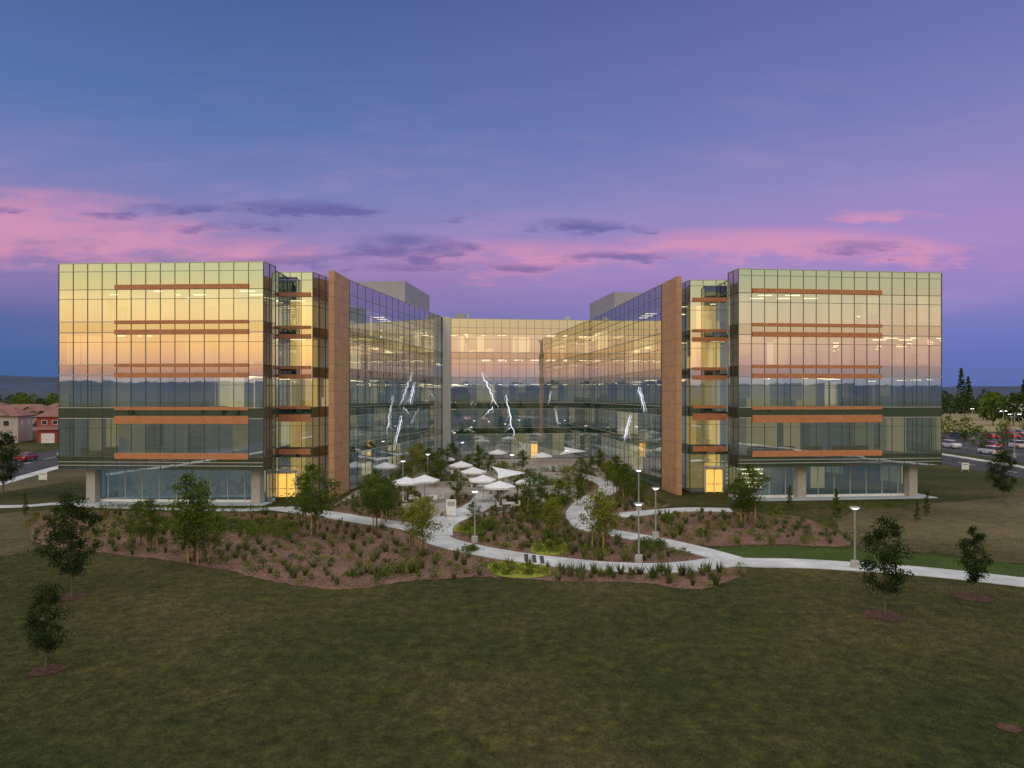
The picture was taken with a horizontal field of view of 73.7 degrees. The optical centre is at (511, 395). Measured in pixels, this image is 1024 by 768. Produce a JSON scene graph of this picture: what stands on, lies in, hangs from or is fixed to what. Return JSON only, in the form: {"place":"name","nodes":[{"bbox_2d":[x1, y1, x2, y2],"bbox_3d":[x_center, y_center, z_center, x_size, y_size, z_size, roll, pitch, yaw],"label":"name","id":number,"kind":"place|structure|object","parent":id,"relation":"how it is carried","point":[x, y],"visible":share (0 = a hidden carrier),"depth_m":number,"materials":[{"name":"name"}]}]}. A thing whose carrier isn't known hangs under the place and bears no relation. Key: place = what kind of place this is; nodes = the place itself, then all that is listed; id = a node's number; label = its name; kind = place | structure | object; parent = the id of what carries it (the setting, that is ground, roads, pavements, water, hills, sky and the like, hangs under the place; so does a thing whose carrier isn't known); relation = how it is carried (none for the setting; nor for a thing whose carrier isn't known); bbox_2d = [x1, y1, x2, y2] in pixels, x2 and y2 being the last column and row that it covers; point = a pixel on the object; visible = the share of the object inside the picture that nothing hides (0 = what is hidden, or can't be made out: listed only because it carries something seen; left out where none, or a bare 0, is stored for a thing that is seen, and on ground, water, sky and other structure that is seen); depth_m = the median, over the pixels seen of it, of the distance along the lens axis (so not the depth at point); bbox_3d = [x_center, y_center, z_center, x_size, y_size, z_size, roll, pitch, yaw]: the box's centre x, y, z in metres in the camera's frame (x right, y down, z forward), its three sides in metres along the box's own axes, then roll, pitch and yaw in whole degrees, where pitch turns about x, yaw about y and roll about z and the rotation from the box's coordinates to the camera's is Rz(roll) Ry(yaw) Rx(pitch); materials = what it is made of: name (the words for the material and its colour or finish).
{"place":"outdoors","nodes":[
{"label":"outdoors","id":0,"kind":"place"},
{"bbox_2d":[0,415,32,442],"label":"walls","id":1,"kind":"structure","parent":0,"point":[23,432],"depth_m":164.10,"materials":[{"name":"paint"}]},
{"bbox_2d":[0,406,35,415],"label":"roof","id":2,"kind":"structure","parent":1,"relation":"on","point":[9,411],"depth_m":165.07,"materials":[{"name":"tile"}]},
{"bbox_2d":[0,449,57,477],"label":"road","id":3,"kind":"structure","parent":0,"point":[42,462],"depth_m":113.41,"materials":[{"name":"grey asphalt"}]},
{"bbox_2d":[0,466,57,485],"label":"sidewalk","id":4,"kind":"structure","parent":0,"point":[28,475],"depth_m":95.64,"materials":[{"name":"concrete"}]},
{"bbox_2d":[30,412,38,429],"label":"walls","id":5,"kind":"structure","parent":0,"point":[34,428],"depth_m":220.55,"materials":[{"name":"paint"}]},
{"bbox_2d":[7,404,52,411],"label":"roof","id":6,"kind":"structure","parent":5,"relation":"on","point":[34,407],"depth_m":223.10,"materials":[{"name":"tile"}]},
{"bbox_2d":[0,469,85,492],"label":"dry field","id":7,"kind":"structure","parent":0,"point":[57,476],"depth_m":91.01,"materials":[{"name":"green plant"}]},
{"bbox_2d":[36,417,57,442],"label":"walls","id":8,"kind":"structure","parent":0,"point":[38,424],"depth_m":163.12,"materials":[{"name":"paint"}]},
{"bbox_2d":[34,407,57,429],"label":"roof","id":9,"kind":"structure","parent":8,"relation":"on","point":[53,412],"depth_m":163.81,"materials":[{"name":"tile"}]},
{"bbox_2d":[41,420,57,442],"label":"windows and garage","id":10,"kind":"structure","parent":8,"relation":"in","point":[47,437],"depth_m":162.23,"materials":[{"name":"white paint"}]},
{"bbox_2d":[0,502,283,511],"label":"concrete path","id":11,"kind":"structure","parent":0,"point":[95,506],"depth_m":68.70,"materials":[{"name":"grey concrete"}]},
{"bbox_2d":[417,491,503,535],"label":"concrete path","id":12,"kind":"structure","parent":0,"point":[452,521],"depth_m":63.08,"materials":[{"name":"grey concrete"}]},
{"bbox_2d":[445,499,457,516],"bbox_3d":[-5.670,10.545,63.724,1.200,1.550,0.560,0,0,0],"label":"directory pedestal","id":13,"kind":"object","parent":12,"relation":"on","point":[450,507],"visible":0.93,"depth_m":63.57,"materials":[{"name":"white paint"}]},
{"bbox_2d":[335,458,611,517],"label":"courtyard paving","id":14,"kind":"structure","parent":0,"point":[447,491],"depth_m":84.99,"materials":[{"name":"grey concrete"}]},
{"bbox_2d":[331,488,431,522],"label":"mulch bed","id":15,"kind":"object","parent":14,"relation":"on","point":[348,511],"visible":0.33,"depth_m":67.87,"materials":[{"name":"brown soil"}]},
{"bbox_2d":[329,485,425,520],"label":"bed shrubs","id":16,"kind":"object","parent":15,"relation":"on","point":[354,501],"visible":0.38,"depth_m":70.08,"materials":[{"name":"green plant"}]},
{"bbox_2d":[366,480,401,521],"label":"courtyard tree","id":17,"kind":"object","parent":15,"relation":"on","point":[391,495],"visible":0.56,"depth_m":60.89,"materials":[{"name":"green plant"}]},
{"bbox_2d":[393,476,420,502],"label":"patio umbrella","id":18,"kind":"object","parent":15,"relation":"on","point":[405,481],"visible":0.73,"depth_m":70.56,"materials":[{"name":"fabric"}]},
{"bbox_2d":[393,445,431,478],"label":"courtyard tree","id":19,"kind":"object","parent":14,"relation":"on","point":[416,453],"visible":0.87,"depth_m":86.78,"materials":[{"name":"green plant"}]},
{"bbox_2d":[416,447,438,475],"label":"courtyard tree","id":20,"kind":"object","parent":14,"relation":"on","point":[428,450],"visible":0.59,"depth_m":91.45,"materials":[{"name":"green plant"}]},
{"bbox_2d":[425,457,445,485],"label":"courtyard tree","id":21,"kind":"object","parent":14,"relation":"on","point":[439,463],"visible":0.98,"depth_m":84.92,"materials":[{"name":"green plant"}]},
{"bbox_2d":[442,442,463,469],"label":"courtyard tree","id":22,"kind":"object","parent":14,"relation":"on","point":[451,446],"visible":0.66,"depth_m":101.71,"materials":[{"name":"green plant"}]},
{"bbox_2d":[433,474,481,485],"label":"shrubs","id":23,"kind":"object","parent":14,"relation":"on","point":[444,479],"visible":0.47,"depth_m":86.14,"materials":[{"name":"green plant"}]},
{"bbox_2d":[453,495,573,511],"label":"mulch bed","id":24,"kind":"object","parent":14,"relation":"on","point":[467,500],"visible":0.29,"depth_m":72.94,"materials":[{"name":"brown plant"}]},
{"bbox_2d":[443,469,467,496],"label":"courtyard tree","id":25,"kind":"object","parent":24,"relation":"on","point":[457,488],"visible":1,"depth_m":74.34,"materials":[{"name":"green plant"}]},
{"bbox_2d":[469,474,495,500],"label":"patio umbrella","id":26,"kind":"object","parent":24,"relation":"on","point":[483,478],"visible":0.94,"depth_m":72.32,"materials":[{"name":"fabric"}]},
{"bbox_2d":[484,480,514,509],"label":"patio umbrella","id":27,"kind":"object","parent":24,"relation":"on","point":[499,485],"visible":0.93,"depth_m":67.32,"materials":[{"name":"fabric"}]},
{"bbox_2d":[450,490,574,510],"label":"bed shrubs","id":28,"kind":"object","parent":24,"relation":"on","point":[516,497],"visible":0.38,"depth_m":72.73,"materials":[{"name":"green plant"}]},
{"bbox_2d":[490,465,537,503],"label":"shade sail","id":29,"kind":"object","parent":24,"relation":"on","point":[502,473],"visible":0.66,"depth_m":73.78,"materials":[{"name":"white fabric"}]},
{"bbox_2d":[532,473,549,504],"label":"courtyard tree","id":30,"kind":"object","parent":24,"relation":"on","point":[544,480],"visible":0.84,"depth_m":69.98,"materials":[{"name":"green plant"}]},
{"bbox_2d":[536,466,573,475],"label":"concrete planter","id":31,"kind":"object","parent":14,"relation":"on","point":[545,472],"visible":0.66,"depth_m":96.39,"materials":[{"name":"grey concrete"}]},
{"bbox_2d":[552,465,580,494],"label":"courtyard tree","id":32,"kind":"object","parent":14,"relation":"on","point":[567,477],"visible":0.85,"depth_m":77.89,"materials":[{"name":"green plant"}]},
{"bbox_2d":[0,391,1017,401],"bbox_3d":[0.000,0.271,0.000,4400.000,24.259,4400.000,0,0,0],"label":"ridge","id":33,"kind":"structure","parent":0,"point":[38,394],"depth_m":1246.39,"materials":[{"name":"green plant"}]},
{"bbox_2d":[0,375,1021,394],"bbox_3d":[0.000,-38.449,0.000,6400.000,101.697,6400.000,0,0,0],"label":"distant hills","id":34,"kind":"structure","parent":0,"point":[18,383],"depth_m":2048.44,"materials":[{"name":"grey"}]},
{"bbox_2d":[0,402,1023,767],"bbox_3d":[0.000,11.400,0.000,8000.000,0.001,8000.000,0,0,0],"label":"ground","id":35,"kind":"structure","parent":0,"point":[942,482],"depth_m":28.25,"materials":[{"name":"green plant"}]},
{"bbox_2d":[0,428,26,495],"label":"oak tree","id":36,"kind":"object","parent":35,"relation":"on","point":[10,470],"visible":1,"depth_m":76.79,"materials":[{"name":"green plant"}]},
{"bbox_2d":[0,511,42,555],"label":"dry grass verge","id":37,"kind":"structure","parent":35,"relation":"on","point":[13,527],"depth_m":56.58,"materials":[{"name":"beige plant"}]},
{"bbox_2d":[27,663,64,676],"bbox_3d":[-19.279,11.375,28.196,1.307,0.001,1.510,0,0,-41],"label":"mulch ring","id":38,"kind":"object","parent":35,"relation":"on","point":[58,668],"visible":1,"depth_m":28.19,"materials":[{"name":"brown soil"}]},
{"bbox_2d":[20,580,73,669],"bbox_3d":[-19.334,9.523,28.203,2.186,3.756,2.009,0,0,21],"label":"oak tree","id":39,"kind":"object","parent":38,"relation":"on","point":[40,640],"visible":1,"depth_m":28.16,"materials":[{"name":"green plant"}]},
{"bbox_2d":[60,592,88,600],"bbox_3d":[-24.855,11.375,38.505,1.769,0.001,1.676,0,0,0],"label":"mulch ring","id":40,"kind":"object","parent":35,"relation":"on","point":[77,596],"visible":0.71,"depth_m":38.55,"materials":[{"name":"brown soil"}]},
{"bbox_2d":[27,489,108,595],"bbox_3d":[-25.105,8.346,38.640,3.270,6.113,3.558,0,0,3],"label":"oak tree","id":41,"kind":"object","parent":40,"relation":"on","point":[64,537],"visible":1,"depth_m":38.44,"materials":[{"name":"green plant"}]},
{"bbox_2d":[276,470,297,497],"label":"lit entrance","id":42,"kind":"object","parent":35,"relation":"on","point":[285,482],"visible":0.92,"depth_m":75.64,"materials":[{"name":"yellow glass"}]},
{"bbox_2d":[29,510,746,589],"bbox_3d":[-16.780,11.380,53.117,65.462,0.001,18.871,0,0,26],"label":"mulch bed","id":43,"kind":"object","parent":35,"relation":"on","point":[339,567],"visible":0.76,"depth_m":48.12,"materials":[{"name":"brown soil"}]},
{"bbox_2d":[117,499,158,545],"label":"staked sapling tree","id":44,"kind":"object","parent":43,"relation":"on","point":[135,506],"visible":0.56,"depth_m":51.49,"materials":[{"name":"green plant"}]},
{"bbox_2d":[128,496,169,549],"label":"staked sapling tree","id":45,"kind":"object","parent":43,"relation":"on","point":[152,534],"visible":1,"depth_m":50.01,"materials":[{"name":"green plant"}]},
{"bbox_2d":[162,470,216,563],"bbox_3d":[-22.040,8.280,46.646,3.444,6.255,4.623,0,0,-23],"label":"staked sapling tree","id":46,"kind":"object","parent":43,"relation":"on","point":[201,491],"visible":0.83,"depth_m":46.42,"materials":[{"name":"green plant"}]},
{"bbox_2d":[170,496,230,563],"bbox_3d":[-20.826,9.141,46.254,3.540,4.526,3.349,0,0,13],"label":"staked sapling tree","id":47,"kind":"object","parent":43,"relation":"on","point":[220,527],"visible":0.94,"depth_m":46.03,"materials":[{"name":"green plant"}]},
{"bbox_2d":[161,514,304,537],"bbox_3d":[-24.361,11.088,59.150,14.944,0.622,6.454,0,0,19],"label":"hedge","id":48,"kind":"object","parent":43,"relation":"on","point":[258,527],"visible":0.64,"depth_m":57.96,"materials":[{"name":"green plant"}]},
{"bbox_2d":[280,462,341,534],"bbox_3d":[-16.213,8.470,55.739,4.671,5.870,4.762,0,0,12],"label":"staked sapling tree","id":49,"kind":"object","parent":43,"relation":"on","point":[316,508],"visible":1,"depth_m":55.66,"materials":[{"name":"green plant"}]},
{"bbox_2d":[354,469,399,527],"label":"staked sapling tree","id":50,"kind":"object","parent":43,"relation":"on","point":[377,507],"visible":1,"depth_m":58.42,"materials":[{"name":"green plant"}]},
{"bbox_2d":[25,505,751,587],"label":"bed shrubs","id":51,"kind":"object","parent":43,"relation":"on","point":[329,563],"visible":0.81,"depth_m":49.13,"materials":[{"name":"green plant"}]},
{"bbox_2d":[399,503,427,546],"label":"staked sapling tree","id":52,"kind":"object","parent":43,"relation":"on","point":[409,529],"visible":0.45,"depth_m":50.99,"materials":[{"name":"green plant"}]},
{"bbox_2d":[397,492,449,553],"bbox_3d":[-6.361,9.215,49.165,3.079,4.381,3.461,0,0,38],"label":"staked sapling tree","id":53,"kind":"object","parent":43,"relation":"on","point":[418,525],"visible":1,"depth_m":48.83,"materials":[{"name":"green plant"}]},
{"bbox_2d":[487,561,550,577],"bbox_3d":[0.444,11.360,44.495,4.182,0.001,4.225,0,0,0],"label":"yellow groundcover","id":54,"kind":"object","parent":43,"relation":"on","point":[517,575],"visible":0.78,"depth_m":43.46,"materials":[{"name":"green plant"}]},
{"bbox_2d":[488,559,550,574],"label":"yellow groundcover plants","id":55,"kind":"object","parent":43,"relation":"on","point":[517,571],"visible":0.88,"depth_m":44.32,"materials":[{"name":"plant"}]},
{"bbox_2d":[347,556,725,577],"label":"ornamental grasses","id":56,"kind":"object","parent":43,"relation":"on","point":[570,571],"visible":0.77,"depth_m":43.31,"materials":[{"name":"green plant"}]},
{"bbox_2d":[86,270,917,503],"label":"structure","id":57,"kind":"object","parent":35,"relation":"on","point":[405,291],"visible":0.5,"depth_m":78.24,"materials":[{"name":"brown stone"}]},
{"bbox_2d":[59,262,940,500],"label":"vision glazing","id":58,"kind":"structure","parent":57,"relation":"attached to","point":[210,392],"depth_m":74.80,"materials":[{"name":"clear glass"}]},
{"bbox_2d":[114,284,881,459],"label":"copper bands","id":59,"kind":"object","parent":58,"relation":"attached to","point":[307,418],"visible":0.86,"depth_m":72.95,"materials":[{"name":"orange metal"}]},
{"bbox_2d":[58,262,941,501],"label":"mullions","id":60,"kind":"object","parent":58,"relation":"attached to","point":[583,389],"visible":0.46,"depth_m":74.60,"materials":[{"name":"metal"}]},
{"bbox_2d":[58,259,941,466],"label":"metal trim","id":61,"kind":"structure","parent":57,"relation":"attached to","point":[486,352],"depth_m":75.75,"materials":[{"name":"grey metal"}]},
{"bbox_2d":[70,300,937,505],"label":"interior floors","id":62,"kind":"structure","parent":35,"relation":"on","point":[236,485],"depth_m":75.50,"materials":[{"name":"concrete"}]},
{"bbox_2d":[0,368,1023,448],"bbox_3d":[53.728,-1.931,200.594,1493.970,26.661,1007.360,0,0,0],"label":"distant trees","id":63,"kind":"object","parent":35,"relation":"on","point":[989,407],"visible":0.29,"depth_m":270.19,"materials":[{"name":"green plant"}]},
{"bbox_2d":[449,504,704,562],"bbox_3d":[2.550,11.376,56.971,16.991,0.001,25.537,0,0,-19],"label":"mulch bed","id":64,"kind":"object","parent":35,"relation":"on","point":[523,537],"visible":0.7,"depth_m":52.32,"materials":[{"name":"brown soil"}]},
{"bbox_2d":[516,467,540,510],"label":"courtyard tree","id":65,"kind":"object","parent":64,"relation":"on","point":[528,480],"visible":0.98,"depth_m":64.33,"materials":[{"name":"green plant"}]},
{"bbox_2d":[523,502,544,529],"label":"courtyard tree","id":66,"kind":"object","parent":64,"relation":"on","point":[531,505],"visible":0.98,"depth_m":57.49,"materials":[{"name":"green plant"}]},
{"bbox_2d":[530,538,567,552],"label":"yellow groundcover plants","id":67,"kind":"object","parent":64,"relation":"on","point":[562,545],"visible":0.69,"depth_m":50.68,"materials":[{"name":"plant"}]},
{"bbox_2d":[540,497,564,535],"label":"staked sapling tree","id":68,"kind":"object","parent":64,"relation":"on","point":[555,516],"visible":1,"depth_m":54.80,"materials":[{"name":"green plant"}]},
{"bbox_2d":[549,480,573,512],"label":"courtyard tree","id":69,"kind":"object","parent":64,"relation":"on","point":[561,485],"visible":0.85,"depth_m":64.26,"materials":[{"name":"green plant"}]},
{"bbox_2d":[456,501,693,560],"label":"bed shrubs","id":70,"kind":"object","parent":64,"relation":"on","point":[565,530],"visible":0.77,"depth_m":52.83,"materials":[{"name":"green plant"}]},
{"bbox_2d":[571,477,584,504],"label":"courtyard tree","id":71,"kind":"object","parent":64,"relation":"on","point":[577,483],"visible":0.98,"depth_m":69.87,"materials":[{"name":"green plant"}]},
{"bbox_2d":[574,482,619,548],"bbox_3d":[6.289,8.941,50.440,3.465,4.930,3.895,0,0,6],"label":"staked sapling tree","id":72,"kind":"object","parent":64,"relation":"on","point":[596,527],"visible":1,"depth_m":50.08,"materials":[{"name":"green plant"}]},
{"bbox_2d":[587,501,625,544],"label":"staked sapling tree","id":73,"kind":"object","parent":64,"relation":"on","point":[615,527],"visible":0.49,"depth_m":51.26,"materials":[{"name":"green plant"}]},
{"bbox_2d":[634,502,643,562],"bbox_3d":[8.639,9.380,46.548,0.717,4.040,0.717,0,0,-34],"label":"street lamp","id":74,"kind":"object","parent":64,"relation":"on","point":[638,557],"visible":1,"depth_m":46.49,"materials":[{"name":"metal"}]},
{"bbox_2d":[575,471,668,513],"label":"mulch bed","id":75,"kind":"object","parent":35,"relation":"on","point":[621,509],"visible":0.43,"depth_m":71.96,"materials":[{"name":"brown plant"}]},
{"bbox_2d":[570,456,592,479],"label":"courtyard tree","id":76,"kind":"object","parent":75,"relation":"on","point":[581,468],"visible":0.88,"depth_m":84.91,"materials":[{"name":"green plant"}]},
{"bbox_2d":[603,455,628,493],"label":"courtyard tree","id":77,"kind":"object","parent":75,"relation":"on","point":[615,465],"visible":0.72,"depth_m":78.14,"materials":[{"name":"green plant"}]},
{"bbox_2d":[576,470,666,510],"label":"bed shrubs","id":78,"kind":"object","parent":75,"relation":"on","point":[626,508],"visible":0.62,"depth_m":71.94,"materials":[{"name":"green plant"}]},
{"bbox_2d":[610,463,639,497],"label":"courtyard tree","id":79,"kind":"object","parent":75,"relation":"on","point":[627,469],"visible":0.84,"depth_m":74.44,"materials":[{"name":"green plant"}]},
{"bbox_2d":[624,474,647,501],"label":"courtyard tree","id":80,"kind":"object","parent":75,"relation":"on","point":[635,482],"visible":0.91,"depth_m":69.90,"materials":[{"name":"green plant"}]},
{"bbox_2d":[705,466,725,492],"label":"lit entrance","id":81,"kind":"object","parent":35,"relation":"on","point":[714,480],"visible":1,"depth_m":79.64,"materials":[{"name":"yellow glass"}]},
{"bbox_2d":[607,511,850,546],"bbox_3d":[17.558,11.380,59.129,19.603,0.001,15.754,0,0,0],"label":"mulch bed","id":82,"kind":"object","parent":35,"relation":"on","point":[693,522],"visible":0.69,"depth_m":56.94,"materials":[{"name":"brown soil"}]},
{"bbox_2d":[609,507,852,544],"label":"bed shrubs","id":83,"kind":"object","parent":82,"relation":"on","point":[723,514],"visible":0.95,"depth_m":58.07,"materials":[{"name":"green plant"}]},
{"bbox_2d":[722,477,758,522],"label":"staked sapling tree","id":84,"kind":"object","parent":82,"relation":"on","point":[738,505],"visible":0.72,"depth_m":60.77,"materials":[{"name":"green plant"}]},
{"bbox_2d":[726,463,773,523],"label":"staked sapling tree","id":85,"kind":"object","parent":82,"relation":"on","point":[753,481],"visible":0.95,"depth_m":60.14,"materials":[{"name":"green plant"}]},
{"bbox_2d":[751,501,906,509],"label":"foundation shrubs","id":86,"kind":"object","parent":35,"relation":"on","point":[823,505],"visible":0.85,"depth_m":68.55,"materials":[{"name":"green plant"}]},
{"bbox_2d":[849,506,860,567],"bbox_3d":[22.585,9.380,44.968,0.717,4.040,0.717,0,0,-24],"label":"street lamp","id":87,"kind":"object","parent":35,"relation":"on","point":[854,563],"visible":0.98,"depth_m":44.91,"materials":[{"name":"metal"}]},
{"bbox_2d":[863,609,906,621],"bbox_3d":[19.248,11.375,35.261,2.037,0.001,2.062,0,0,0],"label":"mulch ring","id":88,"kind":"object","parent":35,"relation":"on","point":[879,613],"visible":0.97,"depth_m":35.23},
{"bbox_2d":[853,513,919,614],"bbox_3d":[19.297,8.720,35.216,3.122,5.363,2.869,0,0,28],"label":"oak tree","id":89,"kind":"object","parent":88,"relation":"on","point":[892,584],"visible":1,"depth_m":35.17,"materials":[{"name":"green plant"}]},
{"bbox_2d":[833,495,1023,562],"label":"dry grass verge","id":90,"kind":"structure","parent":35,"relation":"on","point":[994,520],"depth_m":60.08,"materials":[{"name":"beige plant"}]},
{"bbox_2d":[831,488,841,519],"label":"columnar tree","id":91,"kind":"object","parent":90,"relation":"on","point":[838,511],"visible":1,"depth_m":61.98,"materials":[{"name":"green plant"}]},
{"bbox_2d":[982,446,1019,502],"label":"oak tree","id":92,"kind":"object","parent":90,"relation":"on","point":[1002,457],"visible":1,"depth_m":72.03,"materials":[{"name":"green plant"}]},
{"bbox_2d":[952,592,996,601],"bbox_3d":[25.961,11.375,38.474,1.841,0.001,2.053,0,0,-33],"label":"mulch ring","id":93,"kind":"object","parent":35,"relation":"on","point":[969,597],"visible":0.94,"depth_m":38.36,"materials":[{"name":"brown soil"}]},
{"bbox_2d":[953,525,994,595],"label":"oak tree","id":94,"kind":"object","parent":93,"relation":"on","point":[974,575],"visible":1,"depth_m":38.48,"materials":[{"name":"green plant"}]},
{"bbox_2d":[942,433,1023,461],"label":"parking lot","id":95,"kind":"structure","parent":35,"relation":"on","point":[967,448],"depth_m":142.70,"materials":[{"name":"grey asphalt"}]},
{"bbox_2d":[994,722,1022,733],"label":"mulch ring","id":96,"kind":"object","parent":35,"relation":"on","point":[1010,727],"visible":1,"depth_m":23.36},
{"bbox_2d":[0,0,1023,386],"label":"sky","id":97,"kind":"structure","parent":0,"point":[493,159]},
{"bbox_2d":[542,466,618,522],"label":"concrete path","id":98,"kind":"structure","parent":0,"point":[574,510],"depth_m":71.14,"materials":[{"name":"grey concrete"}]},
{"bbox_2d":[272,506,1023,586],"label":"concrete path","id":99,"kind":"structure","parent":0,"point":[448,542],"depth_m":46.19,"materials":[{"name":"grey concrete"}]},
{"bbox_2d":[571,507,742,560],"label":"concrete path","id":100,"kind":"structure","parent":0,"point":[705,552],"depth_m":54.65,"materials":[{"name":"grey concrete"}]},
{"bbox_2d":[712,547,1023,577],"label":"irrigated lawn","id":101,"kind":"structure","parent":0,"point":[746,551],"depth_m":48.16,"materials":[{"name":"green plant"}]},
{"bbox_2d":[942,414,1023,431],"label":"dry field","id":102,"kind":"structure","parent":0,"point":[987,425],"depth_m":283.36,"materials":[{"name":"beige plant"}]},
{"bbox_2d":[942,456,1023,478],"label":"road","id":103,"kind":"structure","parent":0,"point":[974,465],"depth_m":110.19,"materials":[{"name":"grey asphalt"}]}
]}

